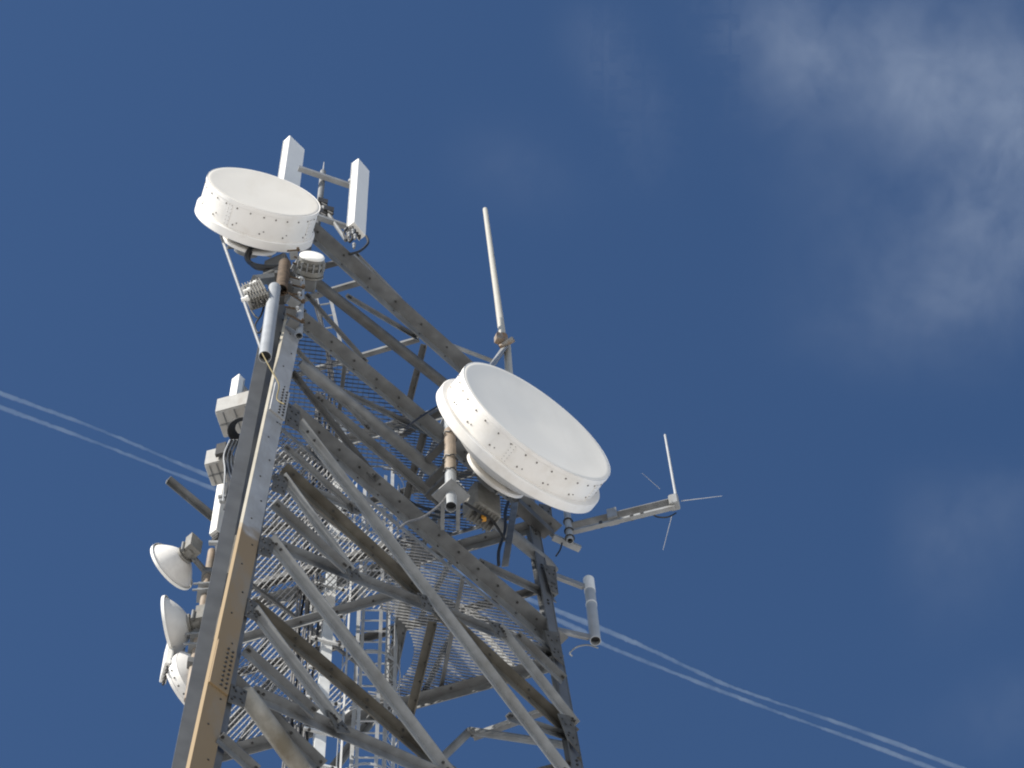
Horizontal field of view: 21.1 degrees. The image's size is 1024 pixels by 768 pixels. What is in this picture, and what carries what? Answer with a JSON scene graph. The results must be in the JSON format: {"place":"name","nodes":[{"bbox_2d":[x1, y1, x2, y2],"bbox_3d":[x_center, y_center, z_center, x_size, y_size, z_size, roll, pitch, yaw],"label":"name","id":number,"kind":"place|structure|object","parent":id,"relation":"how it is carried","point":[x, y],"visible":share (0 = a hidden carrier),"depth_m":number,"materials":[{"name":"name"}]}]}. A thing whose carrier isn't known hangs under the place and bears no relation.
{"place":"outdoors","nodes":[
{"label":"outdoors","id":0,"kind":"place"},
{"bbox_2d":[159,644,184,685],"bbox_3d":[-4.319,3.550,35.076,0.240,0.890,0.320,15,-67,-8],"label":"panel antenna","id":1,"kind":"object","parent":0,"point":[168,656],"visible":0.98,"depth_m":34.82,"materials":[{"name":"white plastic"}]},
{"bbox_2d":[0,0,1023,767],"label":"sky","id":2,"kind":"structure","parent":0,"point":[781,242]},
{"bbox_3d":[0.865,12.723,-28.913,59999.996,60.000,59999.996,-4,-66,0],"label":"ground","id":3,"kind":"structure","parent":0,"visible":0},
{"bbox_2d":[171,220,583,767],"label":"lattice tower","id":4,"kind":"structure","parent":3,"relation":"on","point":[218,685],"depth_m":34.60,"materials":[{"name":"metal"}]},
{"bbox_2d":[165,476,212,520],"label":"steel arm","id":5,"kind":"object","parent":4,"relation":"attached to","point":[188,496],"visible":0.65,"depth_m":40.80},
{"bbox_2d":[183,548,214,702],"bbox_3d":[-4.039,3.097,35.743,0.320,4.007,0.235,-4,-66,0],"label":"mount pipe","id":6,"kind":"object","parent":4,"relation":"attached to","point":[202,589],"visible":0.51,"depth_m":36.35,"materials":[{"name":"metal"}]},
{"bbox_2d":[166,651,193,703],"bbox_3d":[-3.866,3.709,34.911,0.620,0.938,0.938,-37,-70,13],"label":"dish","id":7,"kind":"object","parent":6,"relation":"attached to","point":[178,670],"visible":0.28,"depth_m":34.61,"materials":[{"name":"white plastic"}]},
{"bbox_2d":[150,532,212,589],"bbox_3d":[-4.372,2.366,36.981,0.484,0.766,0.899,-39,-71,14],"label":"dish","id":8,"kind":"object","parent":6,"relation":"attached to","point":[173,565],"visible":1,"depth_m":36.84,"materials":[{"name":"white plastic"}]},
{"bbox_2d":[161,595,204,654],"bbox_3d":[-4.189,3.100,35.435,0.498,0.857,0.856,-11,-66,3],"label":"dish","id":9,"kind":"object","parent":6,"relation":"attached to","point":[178,622],"visible":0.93,"depth_m":35.23,"materials":[{"name":"white plastic"}]},
{"bbox_2d":[208,494,225,545],"bbox_3d":[-3.827,1.650,37.001,0.346,2.286,0.079,-4,-66,0],"label":"panel mount","id":10,"kind":"object","parent":4,"relation":"attached to","point":[212,542],"visible":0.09,"depth_m":37.13,"materials":[{"name":"metal"}]},
{"bbox_2d":[209,483,226,539],"bbox_3d":[-3.975,1.777,37.889,0.150,1.840,0.280,-37,-70,13],"label":"panel antenna","id":11,"kind":"object","parent":4,"relation":"attached to","point":[217,518],"visible":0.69,"depth_m":37.56,"materials":[{"name":"white plastic"}]},
{"bbox_2d":[204,442,233,485],"bbox_3d":[-4.051,1.099,38.166,0.340,0.473,0.435,-15,-67,5],"label":"equipment box","id":12,"kind":"object","parent":4,"relation":"attached to","point":[214,465],"visible":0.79,"depth_m":37.99,"materials":[{"name":"paint"}]},
{"bbox_2d":[204,446,229,464],"bbox_3d":[-4.086,0.983,38.122,0.330,0.442,0.014,-15,-67,5],"label":"door","id":13,"kind":"structure","parent":12,"relation":"in","point":[210,458],"depth_m":38.04,"materials":[{"name":"paint"}]},
{"bbox_2d":[222,439,238,509],"bbox_3d":[-3.826,1.213,37.509,0.162,2.605,0.323,-32,-69,12],"label":"cable bundle","id":14,"kind":"object","parent":4,"relation":"hanging from","point":[228,465],"visible":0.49,"depth_m":37.71,"materials":[{"name":"rubber"}]},
{"bbox_2d":[215,391,248,436],"bbox_3d":[-3.947,0.430,39.762,0.560,0.473,0.433,-15,-67,5],"label":"equipment box","id":15,"kind":"object","parent":4,"relation":"attached to","point":[229,409],"visible":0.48,"depth_m":39.56,"materials":[{"name":"paint"}]},
{"bbox_2d":[215,391,248,411],"bbox_3d":[-4.003,0.244,39.685,0.543,0.442,0.014,-15,-67,5],"label":"door","id":16,"kind":"structure","parent":15,"relation":"in","point":[239,399],"depth_m":39.67,"materials":[{"name":"paint"}]},
{"bbox_2d":[227,417,242,438],"bbox_3d":[-3.782,0.640,38.659,0.430,0.128,0.430,-4,-66,0],"label":"cable coil","id":17,"kind":"object","parent":4,"relation":"attached to","point":[232,433],"visible":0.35,"depth_m":38.64,"materials":[{"name":"black rubber"}]},
{"bbox_2d":[229,374,248,395],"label":"panel antenna","id":18,"kind":"object","parent":4,"relation":"attached to","point":[237,384],"visible":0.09,"depth_m":43.40,"materials":[{"name":"white plastic"}]},
{"bbox_2d":[195,167,319,348],"bbox_3d":[-3.730,-1.603,38.727,1.793,5.704,1.022,16,-68,-8],"label":"drum antenna","id":19,"kind":"object","parent":4,"relation":"attached to","point":[240,211],"visible":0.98,"depth_m":39.91,"materials":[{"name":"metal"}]},
{"bbox_2d":[262,353,283,404],"bbox_3d":[-2.974,-0.075,34.204,0.376,1.650,0.018,-4,-66,0],"label":"cable","id":20,"kind":"object","parent":4,"relation":"attached to","point":[276,380],"visible":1,"depth_m":34.07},
{"bbox_2d":[251,253,295,286],"bbox_3d":[-3.425,-1.528,39.516,0.646,1.025,0.412,6,-67,-5],"label":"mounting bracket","id":21,"kind":"object","parent":4,"relation":"attached to","point":[267,276],"visible":0.42,"depth_m":39.44,"materials":[{"name":"metal"}]},
{"bbox_2d":[249,251,266,270],"bbox_3d":[-3.546,-1.853,40.049,0.615,1.449,0.052,-4,-66,0],"label":"cable","id":22,"kind":"object","parent":21,"relation":"attached to","point":[258,269],"visible":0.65,"depth_m":39.65,"materials":[{"name":"black rubber"}]},
{"bbox_2d":[244,246,278,268],"bbox_3d":[-3.586,-1.927,40.099,0.622,1.353,0.070,-4,-66,0],"label":"cable","id":23,"kind":"object","parent":21,"relation":"attached to","point":[250,262],"visible":0.7,"depth_m":39.62,"materials":[{"name":"black rubber"}]},
{"bbox_2d":[258,258,293,362],"bbox_3d":[-3.141,-0.922,36.922,0.294,3.489,0.454,-4,-66,0],"label":"mount pipe","id":24,"kind":"object","parent":4,"relation":"attached to","point":[280,284],"visible":0.98,"depth_m":36.80,"materials":[{"name":"metal"}]},
{"bbox_2d":[241,278,268,309],"bbox_3d":[-3.466,-1.207,37.139,0.414,0.710,0.260,-13,-67,4],"label":"radio unit","id":25,"kind":"object","parent":24,"relation":"attached to","point":[255,293],"visible":1,"depth_m":36.97,"materials":[{"name":"metal"}]},
{"bbox_2d":[249,306,264,318],"bbox_3d":[-3.446,-1.002,36.994,0.241,0.659,0.028,-4,-66,0],"label":"cable","id":26,"kind":"object","parent":25,"relation":"attached to","point":[254,315],"visible":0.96,"depth_m":36.84,"materials":[{"name":"black rubber"}]},
{"bbox_2d":[254,318,262,333],"bbox_3d":[-3.342,-0.775,36.465,0.150,0.534,0.024,-4,-66,0],"label":"cable","id":27,"kind":"object","parent":24,"relation":"attached to","point":[257,332],"visible":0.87,"depth_m":36.37,"materials":[{"name":"black rubber"}]},
{"bbox_2d":[283,247,304,338],"bbox_3d":[-2.994,-1.288,37.950,0.370,2.817,0.253,14,-67,-8],"label":"clamp stack","id":28,"kind":"object","parent":4,"relation":"attached to","point":[295,301],"visible":0.95,"depth_m":37.52,"materials":[{"name":"metal"}]},
{"bbox_2d":[295,251,325,292],"bbox_3d":[-2.847,-1.588,38.723,0.414,0.420,0.522,9,-67,-6],"label":"radio unit","id":29,"kind":"object","parent":4,"relation":"attached to","point":[311,265],"visible":1,"depth_m":38.57,"materials":[{"name":"white plastic"}]},
{"bbox_2d":[298,163,349,241],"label":"antenna headframe","id":30,"kind":"object","parent":4,"relation":"attached to","point":[326,214],"visible":0.73,"depth_m":43.79,"materials":[{"name":"metal"}]},
{"bbox_2d":[278,136,304,186],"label":"panel antenna","id":31,"kind":"object","parent":30,"relation":"attached to","point":[292,156],"visible":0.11,"depth_m":45.96,"materials":[{"name":"white plastic"}]},
{"bbox_2d":[344,158,368,240],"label":"panel antenna","id":32,"kind":"object","parent":30,"relation":"attached to","point":[358,180],"visible":0.99,"depth_m":43.36,"materials":[{"name":"white plastic"}]},
{"bbox_2d":[343,227,368,254],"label":"jumper leads","id":33,"kind":"object","parent":32,"relation":"hanging from","point":[352,233],"visible":1,"depth_m":41.77,"materials":[{"name":"black rubber"}]},
{"bbox_2d":[424,420,469,529],"bbox_3d":[-0.865,1.103,36.685,0.497,2.948,0.758,14,-67,-8],"label":"mount pipe","id":34,"kind":"object","parent":4,"relation":"attached to","point":[452,490],"visible":0.91,"depth_m":36.16,"materials":[{"name":"metal"}]},
{"bbox_2d":[404,406,437,428],"bbox_3d":[-1.213,0.439,37.466,0.029,1.860,0.710,-41,-71,15],"label":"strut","id":35,"kind":"object","parent":34,"relation":"attached to","point":[421,416],"visible":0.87,"depth_m":37.37,"materials":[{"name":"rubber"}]},
{"bbox_2d":[399,496,445,528],"bbox_3d":[-1.069,1.502,34.770,0.041,2.786,0.984,-40,-71,15],"label":"cable","id":36,"kind":"object","parent":34,"relation":"hanging from","point":[425,515],"visible":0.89,"depth_m":34.30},
{"bbox_2d":[463,482,500,532],"bbox_3d":[-0.402,1.662,36.496,0.420,0.733,0.338,33,-71,-15],"label":"radio unit","id":37,"kind":"object","parent":4,"relation":"attached to","point":[482,498],"visible":0.96,"depth_m":36.30,"materials":[{"name":"metal"}]},
{"bbox_2d":[464,502,505,540],"bbox_3d":[-0.354,1.762,36.029,0.731,0.334,0.041,40,-73,-17],"label":"cable","id":38,"kind":"object","parent":37,"relation":"attached to","point":[488,517],"visible":1,"depth_m":36.06,"materials":[{"name":"black rubber"}]},
{"bbox_2d":[454,207,514,373],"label":"whip antenna","id":39,"kind":"object","parent":4,"relation":"on","point":[503,341],"visible":0.86,"depth_m":43.75,"materials":[{"name":"metal"}]},
{"bbox_2d":[497,501,517,566],"bbox_3d":[-0.066,2.018,37.202,0.149,2.414,0.450,-35,-70,13],"label":"flat strut","id":40,"kind":"object","parent":4,"relation":"attached to","point":[509,536],"visible":0.96,"depth_m":37.15,"materials":[{"name":"metal"}]},
{"bbox_2d":[436,362,610,513],"bbox_3d":[0.018,0.904,36.715,2.596,2.598,1.162,33,-71,-15],"label":"drum antenna","id":41,"kind":"object","parent":4,"relation":"attached to","point":[518,437],"visible":1,"depth_m":36.01,"materials":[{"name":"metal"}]},
{"bbox_2d":[552,511,581,551],"bbox_3d":[0.771,1.973,39.117,0.554,0.950,0.376,25,-69,-12],"label":"mount pipe","id":42,"kind":"object","parent":4,"relation":"attached to","point":[568,540],"visible":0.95,"depth_m":38.87,"materials":[{"name":"metal"}]},
{"bbox_2d":[571,434,719,548],"bbox_3d":[1.880,1.390,40.019,1.974,2.440,1.108,13,-67,-7],"label":"ground plane antenna","id":43,"kind":"object","parent":42,"relation":"attached to","point":[613,516],"visible":1,"depth_m":39.05,"materials":[{"name":"metal"}]},
{"bbox_2d":[556,573,600,645],"bbox_3d":[0.863,3.055,37.798,0.642,1.760,0.189,15,-68,-8],"label":"mount pipe","id":44,"kind":"object","parent":4,"relation":"attached to","point":[587,585],"visible":0.98,"depth_m":37.70,"materials":[{"name":"grey metal"}]},
{"bbox_2d":[569,644,597,656],"bbox_3d":[0.965,3.579,37.019,0.403,0.288,0.022,-4,-66,0],"label":"cable","id":45,"kind":"object","parent":44,"relation":"attached to","point":[574,648],"visible":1,"depth_m":37.09,"materials":[{"name":"rubber"}]}
]}

